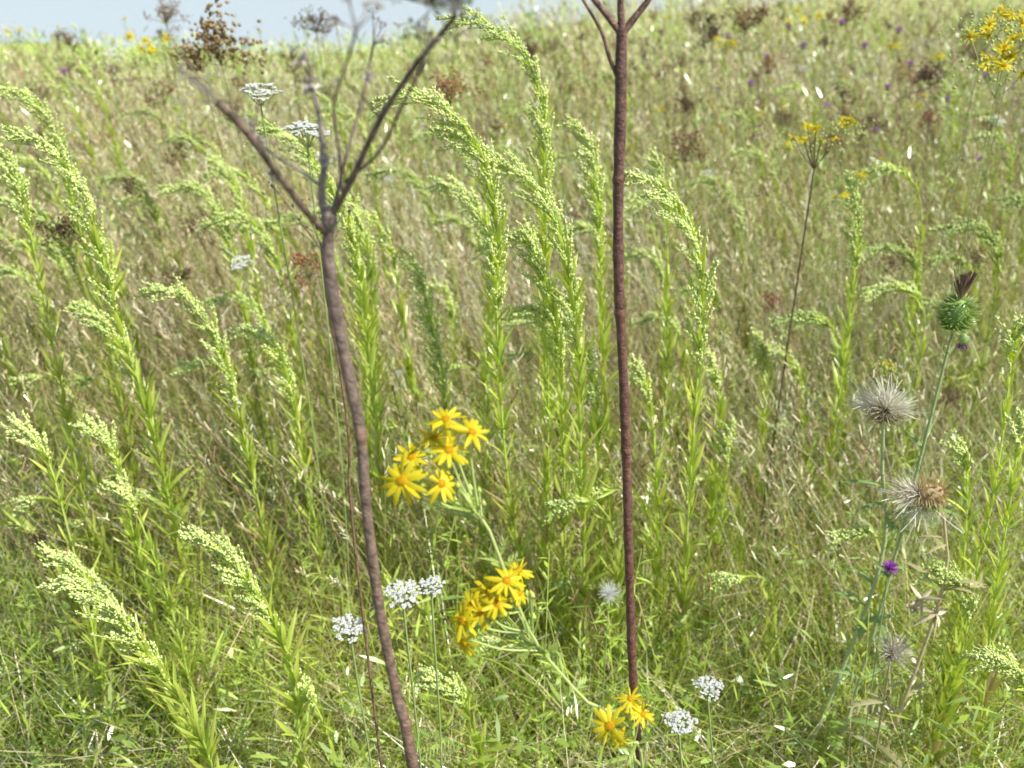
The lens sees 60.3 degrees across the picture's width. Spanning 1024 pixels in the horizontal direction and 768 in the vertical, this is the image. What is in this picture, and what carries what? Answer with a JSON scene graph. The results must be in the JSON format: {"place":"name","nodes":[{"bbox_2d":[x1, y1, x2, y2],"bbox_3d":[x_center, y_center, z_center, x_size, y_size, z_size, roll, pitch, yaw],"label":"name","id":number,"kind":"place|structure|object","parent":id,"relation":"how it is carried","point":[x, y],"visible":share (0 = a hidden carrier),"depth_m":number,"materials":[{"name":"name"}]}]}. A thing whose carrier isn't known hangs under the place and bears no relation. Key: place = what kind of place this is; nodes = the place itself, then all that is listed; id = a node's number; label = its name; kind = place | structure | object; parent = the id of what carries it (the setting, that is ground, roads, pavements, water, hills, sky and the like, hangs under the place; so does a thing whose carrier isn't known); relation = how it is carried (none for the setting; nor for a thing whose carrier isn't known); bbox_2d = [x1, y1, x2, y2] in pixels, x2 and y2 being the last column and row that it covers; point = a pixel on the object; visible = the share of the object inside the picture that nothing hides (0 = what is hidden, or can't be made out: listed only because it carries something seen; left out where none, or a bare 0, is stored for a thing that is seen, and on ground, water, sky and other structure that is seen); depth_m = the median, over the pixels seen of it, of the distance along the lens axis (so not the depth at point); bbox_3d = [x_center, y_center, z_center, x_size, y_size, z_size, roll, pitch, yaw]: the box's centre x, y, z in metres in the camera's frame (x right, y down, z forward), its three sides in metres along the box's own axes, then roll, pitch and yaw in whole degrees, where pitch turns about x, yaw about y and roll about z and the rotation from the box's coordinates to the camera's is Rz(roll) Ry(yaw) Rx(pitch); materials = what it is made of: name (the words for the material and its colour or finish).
{"place":"outdoors","nodes":[
{"label":"outdoors","id":0,"kind":"place"},
{"bbox_2d":[0,0,813,53],"bbox_3d":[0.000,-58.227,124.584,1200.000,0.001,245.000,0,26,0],"label":"sky","id":1,"kind":"structure","parent":0,"point":[96,16],"depth_m":35.84,"materials":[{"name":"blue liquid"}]},
{"bbox_2d":[0,0,1023,715],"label":"dry seeding grass","id":2,"kind":"structure","parent":0,"point":[34,70],"depth_m":3.23,"materials":[{"name":"beige plant"}]},
{"bbox_2d":[0,0,1023,767],"bbox_3d":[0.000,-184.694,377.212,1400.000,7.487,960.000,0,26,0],"label":"ground","id":3,"kind":"structure","parent":0,"point":[994,2],"depth_m":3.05,"materials":[{"name":"green plant"}]},
{"bbox_2d":[0,143,117,655],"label":"goldenrod plant","id":4,"kind":"object","parent":3,"relation":"on","point":[21,190],"visible":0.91,"depth_m":1.74,"materials":[{"name":"green plant"}]},
{"bbox_2d":[0,409,128,767],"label":"goldenrod plant","id":5,"kind":"object","parent":3,"relation":"on","point":[34,438],"visible":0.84,"depth_m":1.53,"materials":[{"name":"green plant"}]},
{"bbox_2d":[55,27,95,161],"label":"brown seed head","id":6,"kind":"object","parent":3,"relation":"on","point":[69,41],"visible":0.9,"depth_m":5.61},
{"bbox_2d":[21,527,138,755],"bbox_3d":[-0.804,0.535,1.695,0.126,0.607,0.049,0,26,0],"label":"brown seed head","id":7,"kind":"object","parent":3,"relation":"on","point":[40,537],"visible":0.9,"depth_m":1.58},
{"bbox_2d":[0,82,161,566],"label":"goldenrod plant","id":8,"kind":"object","parent":3,"relation":"on","point":[25,94],"visible":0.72,"depth_m":1.91,"materials":[{"name":"green plant"}]},
{"bbox_2d":[30,212,146,505],"bbox_3d":[-1.042,0.034,2.224,0.137,0.945,0.104,0,26,0],"label":"brown seed head","id":9,"kind":"object","parent":3,"relation":"on","point":[62,226],"visible":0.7,"depth_m":2.04},
{"bbox_2d":[0,124,214,663],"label":"goldenrod plant","id":10,"kind":"object","parent":3,"relation":"on","point":[110,286],"visible":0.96,"depth_m":1.61,"materials":[{"name":"green plant"}]},
{"bbox_2d":[68,413,178,736],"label":"goldenrod plant","id":11,"kind":"object","parent":3,"relation":"on","point":[108,443],"visible":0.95,"depth_m":1.64,"materials":[{"name":"green plant"}]},
{"bbox_2d":[34,540,219,767],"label":"goldenrod plant","id":12,"kind":"object","parent":3,"relation":"on","point":[63,559],"visible":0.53,"depth_m":1.40,"materials":[{"name":"green plant"}]},
{"bbox_2d":[36,568,239,767],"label":"goldenrod plant","id":13,"kind":"object","parent":3,"relation":"on","point":[141,646],"visible":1,"depth_m":1.28,"materials":[{"name":"green plant"}]},
{"bbox_2d":[59,297,216,638],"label":"goldenrod plant","id":14,"kind":"object","parent":3,"relation":"on","point":[91,310],"visible":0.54,"depth_m":1.76,"materials":[{"name":"green plant"}]},
{"bbox_2d":[112,174,192,421],"bbox_3d":[-1.120,-0.205,2.788,0.108,0.916,0.075,-14,29,-26],"label":"brown seed head","id":15,"kind":"object","parent":3,"relation":"on","point":[128,188],"visible":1,"depth_m":2.62},
{"bbox_2d":[118,30,198,324],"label":"ragwort plant","id":16,"kind":"object","parent":3,"relation":"on","point":[150,47],"visible":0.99,"depth_m":3.00,"materials":[{"name":"yellow plant"}]},
{"bbox_2d":[97,468,221,759],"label":"goldenrod plant","id":17,"kind":"object","parent":3,"relation":"on","point":[122,491],"visible":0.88,"depth_m":1.58,"materials":[{"name":"green plant"}]},
{"bbox_2d":[143,0,195,214],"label":"brown seed head","id":18,"kind":"object","parent":3,"relation":"on","point":[171,13],"visible":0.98,"depth_m":4.62},
{"bbox_2d":[162,265,250,485],"bbox_3d":[-0.845,0.017,2.471,0.145,0.739,0.066,-13,29,-25],"label":"brown seed head","id":19,"kind":"object","parent":3,"relation":"on","point":[185,273],"visible":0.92,"depth_m":2.31},
{"bbox_2d":[133,273,295,661],"bbox_3d":[-0.577,0.252,1.788,0.226,0.988,0.104,0,26,0],"label":"goldenrod plant","id":20,"kind":"object","parent":3,"relation":"on","point":[210,330],"visible":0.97,"depth_m":1.70,"materials":[{"name":"green plant"}]},
{"bbox_2d":[156,174,291,517],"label":"goldenrod plant","id":21,"kind":"object","parent":3,"relation":"on","point":[203,194],"visible":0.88,"depth_m":2.18,"materials":[{"name":"green plant"}]},
{"bbox_2d":[168,39,279,416],"bbox_3d":[-0.916,-0.456,2.883,0.192,1.288,0.163,0,26,0],"label":"brown seed head","id":22,"kind":"object","parent":3,"relation":"on","point":[197,68],"visible":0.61,"depth_m":2.64},
{"bbox_2d":[181,0,298,405],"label":"brown seed head","id":23,"kind":"object","parent":3,"relation":"on","point":[213,37],"visible":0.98,"depth_m":2.43},
{"bbox_2d":[205,152,284,446],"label":"goldenrod plant","id":24,"kind":"object","parent":3,"relation":"on","point":[243,209],"visible":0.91,"depth_m":2.47,"materials":[{"name":"green plant"}]},
{"bbox_2d":[177,521,319,767],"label":"goldenrod plant","id":25,"kind":"object","parent":3,"relation":"on","point":[265,618],"visible":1,"depth_m":1.38,"materials":[{"name":"green plant"}]},
{"bbox_2d":[111,658,391,767],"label":"yarrow foliage","id":26,"kind":"object","parent":3,"relation":"on","point":[372,757],"visible":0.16,"depth_m":1.83,"materials":[{"name":"green plant"}]},
{"bbox_2d":[231,254,279,522],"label":"yarrow plant","id":27,"kind":"object","parent":3,"relation":"on","point":[236,266],"visible":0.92,"depth_m":2.11,"materials":[{"name":"white plant"}]},
{"bbox_2d":[229,322,340,648],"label":"goldenrod plant","id":28,"kind":"object","parent":3,"relation":"on","point":[288,385],"visible":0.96,"depth_m":1.80,"materials":[{"name":"green plant"}]},
{"bbox_2d":[239,83,343,668],"bbox_3d":[-0.401,0.096,1.732,0.097,1.315,0.104,0,26,0],"label":"yarrow plant","id":29,"kind":"object","parent":3,"relation":"on","point":[265,91],"visible":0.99,"depth_m":1.58,"materials":[{"name":"green plant"}]},
{"bbox_2d":[280,246,338,521],"bbox_3d":[-0.480,0.062,2.256,0.123,0.851,0.108,0,26,0],"label":"brown seed head","id":30,"kind":"object","parent":3,"relation":"on","point":[302,265],"visible":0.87,"depth_m":2.10},
{"bbox_2d":[285,4,336,167],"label":"brown seed head","id":31,"kind":"object","parent":3,"relation":"on","point":[316,28],"visible":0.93,"depth_m":4.63},
{"bbox_2d":[158,0,478,767],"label":"dead branching stalk","id":32,"kind":"object","parent":3,"relation":"on","point":[327,228],"visible":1,"depth_m":0.62,"materials":[{"name":"brown plant"}]},
{"bbox_2d":[279,665,362,767],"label":"goldenrod plant","id":33,"kind":"object","parent":3,"relation":"on","point":[310,693],"visible":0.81,"depth_m":1.49,"materials":[{"name":"green plant"}]},
{"bbox_2d":[282,120,361,663],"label":"yarrow plant","id":34,"kind":"object","parent":3,"relation":"on","point":[307,126],"visible":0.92,"depth_m":1.54,"materials":[{"name":"green plant"}]},
{"bbox_2d":[261,180,382,767],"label":"dead branching stalk","id":35,"kind":"object","parent":3,"relation":"on","point":[353,535],"visible":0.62,"depth_m":0.94,"materials":[{"name":"brown plant"}]},
{"bbox_2d":[243,119,404,616],"bbox_3d":[-0.361,0.073,1.860,0.252,1.228,0.108,-7,27,-15],"label":"goldenrod plant","id":36,"kind":"object","parent":3,"relation":"on","point":[357,264],"visible":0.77,"depth_m":1.77,"materials":[{"name":"green plant"}]},
{"bbox_2d":[332,613,371,767],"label":"yarrow plant","id":37,"kind":"object","parent":3,"relation":"on","point":[346,631],"visible":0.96,"depth_m":1.17,"materials":[{"name":"white plant"}]},
{"bbox_2d":[340,237,388,587],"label":"goldenrod plant","id":38,"kind":"object","parent":3,"relation":"on","point":[365,369],"visible":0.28,"depth_m":1.96,"materials":[{"name":"green plant"}]},
{"bbox_2d":[343,186,393,571],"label":"goldenrod plant","id":39,"kind":"object","parent":3,"relation":"on","point":[364,243],"visible":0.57,"depth_m":1.89,"materials":[{"name":"green plant"}]},
{"bbox_2d":[383,579,454,767],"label":"yarrow plant","id":40,"kind":"object","parent":3,"relation":"on","point":[402,592],"visible":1,"depth_m":1.12,"materials":[{"name":"white plant"}]},
{"bbox_2d":[395,246,473,609],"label":"goldenrod plant","id":41,"kind":"object","parent":3,"relation":"on","point":[430,329],"visible":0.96,"depth_m":1.90,"materials":[{"name":"green plant"}]},
{"bbox_2d":[416,575,458,767],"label":"yarrow plant","id":42,"kind":"object","parent":3,"relation":"on","point":[432,590],"visible":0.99,"depth_m":1.20,"materials":[{"name":"white plant"}]},
{"bbox_2d":[416,66,484,413],"bbox_3d":[-0.181,-0.343,2.726,0.176,1.220,0.117,-18,31,-33],"label":"brown seed head","id":43,"kind":"object","parent":3,"relation":"on","point":[448,91],"visible":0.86,"depth_m":2.49},
{"bbox_2d":[369,75,544,695],"bbox_3d":[-0.075,0.125,1.651,0.296,1.342,0.103,-3,26,-6],"label":"goldenrod plant","id":44,"kind":"object","parent":3,"relation":"on","point":[498,263],"visible":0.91,"depth_m":1.50,"materials":[{"name":"green plant"}]},
{"bbox_2d":[405,661,514,767],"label":"goldenrod plant","id":45,"kind":"object","parent":3,"relation":"on","point":[459,694],"visible":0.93,"depth_m":1.48,"materials":[{"name":"green plant"}]},
{"bbox_2d":[425,173,508,619],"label":"goldenrod plant","id":46,"kind":"object","parent":3,"relation":"on","point":[485,375],"visible":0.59,"depth_m":1.83,"materials":[{"name":"green plant"}]},
{"bbox_2d":[434,4,568,636],"bbox_3d":[0.001,0.015,1.774,0.250,1.435,0.107,-6,27,-11],"label":"goldenrod plant","id":47,"kind":"object","parent":3,"relation":"on","point":[545,174],"visible":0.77,"depth_m":1.57,"materials":[{"name":"green plant"}]},
{"bbox_2d":[380,407,640,767],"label":"ragwort plant","id":48,"kind":"object","parent":3,"relation":"on","point":[492,597],"visible":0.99,"depth_m":0.81,"materials":[{"name":"yellow plant"}]},
{"bbox_2d":[0,0,1023,767],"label":"leafy undergrowth","id":49,"kind":"object","parent":3,"relation":"on","point":[288,758],"visible":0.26,"depth_m":2.02,"materials":[{"name":"green plant"}]},
{"bbox_2d":[0,0,1023,733],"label":"goldenrod thicket","id":50,"kind":"object","parent":3,"relation":"on","point":[918,302],"visible":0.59,"depth_m":2.45,"materials":[{"name":"green plant"}]},
{"bbox_2d":[0,0,1023,355],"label":"meadow wildflowers","id":51,"kind":"object","parent":3,"relation":"on","point":[488,120],"visible":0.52,"depth_m":5.24,"materials":[{"name":"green plant"}]},
{"bbox_2d":[428,121,613,706],"bbox_3d":[0.035,0.156,1.672,0.336,1.271,0.105,8,27,17],"label":"goldenrod plant","id":52,"kind":"object","parent":3,"relation":"on","point":[569,264],"visible":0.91,"depth_m":1.53,"materials":[{"name":"green plant"}]},
{"bbox_2d":[22,0,1023,368],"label":"brown seed heads","id":53,"kind":"object","parent":3,"relation":"on","point":[692,20],"visible":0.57,"depth_m":5.08,"materials":[{"name":"brown plant"}]},
{"bbox_2d":[61,19,987,268],"bbox_3d":[0.393,-1.261,4.700,4.851,1.246,2.945,-12,29,-24],"label":"purple knapweed","id":54,"kind":"object","parent":3,"relation":"on","point":[841,22],"visible":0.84,"depth_m":4.76,"materials":[{"name":"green plant"}]},
{"bbox_2d":[471,226,579,703],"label":"goldenrod plant","id":55,"kind":"object","parent":3,"relation":"on","point":[558,341],"visible":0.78,"depth_m":1.63,"materials":[{"name":"green plant"}]},
{"bbox_2d":[512,215,572,685],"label":"goldenrod plant","id":56,"kind":"object","parent":3,"relation":"on","point":[546,472],"visible":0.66,"depth_m":1.75,"materials":[{"name":"green plant"}]},
{"bbox_2d":[504,302,622,683],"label":"goldenrod plant","id":57,"kind":"object","parent":3,"relation":"on","point":[595,397],"visible":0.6,"depth_m":1.71,"materials":[{"name":"green plant"}]},
{"bbox_2d":[556,114,634,586],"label":"goldenrod plant","id":58,"kind":"object","parent":3,"relation":"on","point":[598,210],"visible":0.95,"depth_m":1.77,"materials":[{"name":"green plant"}]},
{"bbox_2d":[597,579,621,755],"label":"clover flower","id":59,"kind":"object","parent":3,"relation":"on","point":[609,592],"visible":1,"depth_m":1.45,"materials":[{"name":"white plant"}]},
{"bbox_2d":[582,0,651,767],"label":"dead branching stalk","id":60,"kind":"object","parent":3,"relation":"on","point":[621,28],"visible":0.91,"depth_m":0.93,"materials":[{"name":"brown plant"}]},
{"bbox_2d":[593,686,658,767],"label":"ragwort plant","id":61,"kind":"object","parent":3,"relation":"on","point":[607,722],"visible":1,"depth_m":0.88,"materials":[{"name":"yellow plant"}]},
{"bbox_2d":[617,353,680,669],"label":"goldenrod plant","id":62,"kind":"object","parent":3,"relation":"on","point":[645,387],"visible":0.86,"depth_m":1.75,"materials":[{"name":"green plant"}]},
{"bbox_2d":[641,146,682,568],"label":"goldenrod plant","id":63,"kind":"object","parent":3,"relation":"on","point":[668,306],"visible":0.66,"depth_m":2.07,"materials":[{"name":"green plant"}]},
{"bbox_2d":[612,168,724,698],"bbox_3d":[0.273,0.205,1.653,0.231,1.211,0.105,0,26,0],"label":"goldenrod plant","id":64,"kind":"object","parent":3,"relation":"on","point":[699,318],"visible":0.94,"depth_m":1.53,"materials":[{"name":"green plant"}]},
{"bbox_2d":[652,127,709,362],"bbox_3d":[0.591,-0.393,3.134,0.200,1.010,0.186,-16,30,-30],"label":"brown seed head","id":65,"kind":"object","parent":3,"relation":"on","point":[690,144],"visible":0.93,"depth_m":2.94},
{"bbox_2d":[661,708,705,767],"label":"yarrow plant","id":66,"kind":"object","parent":3,"relation":"on","point":[679,728],"visible":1,"depth_m":1.15,"materials":[{"name":"white plant"}]},
{"bbox_2d":[670,85,700,266],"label":"brown seed head","id":67,"kind":"object","parent":3,"relation":"on","point":[686,104],"visible":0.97,"depth_m":3.84},
{"bbox_2d":[691,675,723,767],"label":"yarrow plant","id":68,"kind":"object","parent":3,"relation":"on","point":[708,693],"visible":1,"depth_m":1.32,"materials":[{"name":"white plant"}]},
{"bbox_2d":[693,11,727,223],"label":"brown seed head","id":69,"kind":"object","parent":3,"relation":"on","point":[709,19],"visible":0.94,"depth_m":4.66},
{"bbox_2d":[689,345,734,646],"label":"goldenrod plant","id":70,"kind":"object","parent":3,"relation":"on","point":[715,377],"visible":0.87,"depth_m":1.87,"materials":[{"name":"green plant"}]},
{"bbox_2d":[695,418,739,656],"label":"goldenrod plant","id":71,"kind":"object","parent":3,"relation":"on","point":[726,447],"visible":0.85,"depth_m":1.90,"materials":[{"name":"green plant"}]},
{"bbox_2d":[705,31,755,212],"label":"ragwort plant","id":72,"kind":"object","parent":3,"relation":"on","point":[723,44],"visible":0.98,"depth_m":4.22,"materials":[{"name":"yellow plant"}]},
{"bbox_2d":[707,0,772,205],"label":"brown seed head","id":73,"kind":"object","parent":3,"relation":"on","point":[764,11],"visible":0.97,"depth_m":4.61},
{"bbox_2d":[739,327,777,545],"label":"goldenrod plant","id":74,"kind":"object","parent":3,"relation":"on","point":[766,360],"visible":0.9,"depth_m":2.26,"materials":[{"name":"green plant"}]},
{"bbox_2d":[757,291,786,470],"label":"brown seed head","id":75,"kind":"object","parent":3,"relation":"on","point":[771,298],"visible":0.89,"depth_m":2.57},
{"bbox_2d":[751,138,798,425],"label":"ragwort plant","id":76,"kind":"object","parent":3,"relation":"on","point":[788,145],"visible":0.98,"depth_m":2.58,"materials":[{"name":"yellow plant"}]},
{"bbox_2d":[778,7,826,217],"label":"ragwort plant","id":77,"kind":"object","parent":3,"relation":"on","point":[804,20],"visible":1,"depth_m":4.63,"materials":[{"name":"yellow plant"}]},
{"bbox_2d":[751,121,873,583],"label":"ragwort plant","id":78,"kind":"object","parent":3,"relation":"on","point":[812,164],"visible":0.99,"depth_m":1.90,"materials":[{"name":"yellow plant"}]},
{"bbox_2d":[776,114,874,561],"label":"ragwort plant","id":79,"kind":"object","parent":3,"relation":"on","point":[849,122],"visible":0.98,"depth_m":1.98,"materials":[{"name":"yellow plant"}]},
{"bbox_2d":[785,170,874,571],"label":"ragwort plant","id":80,"kind":"object","parent":3,"relation":"on","point":[862,175],"visible":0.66,"depth_m":2.07,"materials":[{"name":"green plant"}]},
{"bbox_2d":[793,190,866,498],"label":"ragwort plant","id":81,"kind":"object","parent":3,"relation":"on","point":[844,195],"visible":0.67,"depth_m":2.25,"materials":[{"name":"yellow plant"}]},
{"bbox_2d":[800,167,870,599],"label":"goldenrod plant","id":82,"kind":"object","parent":3,"relation":"on","point":[843,359],"visible":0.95,"depth_m":1.97,"materials":[{"name":"green plant"}]},
{"bbox_2d":[824,0,872,176],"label":"brown seed head","id":83,"kind":"object","parent":3,"relation":"on","point":[846,11],"visible":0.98,"depth_m":5.53},
{"bbox_2d":[785,371,924,767],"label":"thistle seed head","id":84,"kind":"object","parent":3,"relation":"on","point":[887,407],"visible":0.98,"depth_m":1.41},
{"bbox_2d":[824,356,896,654],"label":"ragwort plant","id":85,"kind":"object","parent":3,"relation":"on","point":[884,365],"visible":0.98,"depth_m":1.79,"materials":[{"name":"green plant"}]},
{"bbox_2d":[856,560,898,767],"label":"purple knapweed","id":86,"kind":"object","parent":3,"relation":"on","point":[890,569],"visible":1,"depth_m":1.32,"materials":[{"name":"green plant"}]},
{"bbox_2d":[836,625,922,767],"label":"thistle seed head","id":87,"kind":"object","parent":3,"relation":"on","point":[891,652],"visible":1,"depth_m":1.41},
{"bbox_2d":[826,269,982,767],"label":"spear thistle","id":88,"kind":"object","parent":3,"relation":"on","point":[955,312],"visible":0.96,"depth_m":1.29,"materials":[{"name":"green plant"}]},
{"bbox_2d":[878,234,931,432],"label":"brown seed head","id":89,"kind":"object","parent":3,"relation":"on","point":[898,256],"visible":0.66,"depth_m":2.70},
{"bbox_2d":[850,467,986,767],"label":"thistle seed head","id":90,"kind":"object","parent":3,"relation":"on","point":[927,494],"visible":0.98,"depth_m":1.41},
{"bbox_2d":[903,58,956,283],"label":"brown seed head","id":91,"kind":"object","parent":3,"relation":"on","point":[923,76],"visible":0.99,"depth_m":3.61},
{"bbox_2d":[908,388,959,553],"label":"brown seed head","id":92,"kind":"object","parent":3,"relation":"on","point":[950,391],"visible":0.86,"depth_m":2.24},
{"bbox_2d":[854,9,1022,629],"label":"ragwort plant","id":93,"kind":"object","parent":3,"relation":"on","point":[1008,15],"visible":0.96,"depth_m":1.59,"materials":[{"name":"yellow plant"}]},
{"bbox_2d":[907,558,984,767],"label":"goldenrod plant","id":94,"kind":"object","parent":3,"relation":"on","point":[951,684],"visible":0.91,"depth_m":1.51,"materials":[{"name":"green plant"}]},
{"bbox_2d":[884,3,1023,613],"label":"ragwort plant","id":95,"kind":"object","parent":3,"relation":"on","point":[1021,20],"visible":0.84,"depth_m":1.63,"materials":[{"name":"green plant"}]},
{"bbox_2d":[916,429,992,747],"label":"goldenrod plant","id":96,"kind":"object","parent":3,"relation":"on","point":[964,458],"visible":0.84,"depth_m":1.56,"materials":[{"name":"green plant"}]},
{"bbox_2d":[885,24,1023,582],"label":"ragwort plant","id":97,"kind":"object","parent":3,"relation":"on","point":[1004,49],"visible":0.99,"depth_m":1.52,"materials":[{"name":"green plant"}]},
{"bbox_2d":[946,243,993,472],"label":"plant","id":98,"kind":"object","parent":3,"relation":"on","point":[978,256],"visible":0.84,"depth_m":2.50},
{"bbox_2d":[918,312,1023,762],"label":"goldenrod plant","id":99,"kind":"object","parent":3,"relation":"on","point":[1011,345],"visible":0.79,"depth_m":1.52,"materials":[{"name":"green plant"}]},
{"bbox_2d":[958,37,994,156],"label":"brown seed head","id":100,"kind":"object","parent":3,"relation":"on","point":[973,54],"visible":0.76,"depth_m":4.71},
{"bbox_2d":[957,407,1023,767],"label":"goldenrod plant","id":101,"kind":"object","parent":3,"relation":"on","point":[1017,432],"visible":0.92,"depth_m":1.50,"materials":[{"name":"green plant"}]},
{"bbox_2d":[958,642,1023,733],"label":"goldenrod plant","id":102,"kind":"object","parent":3,"relation":"on","point":[1009,665],"visible":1,"depth_m":1.31,"materials":[{"name":"green plant"}]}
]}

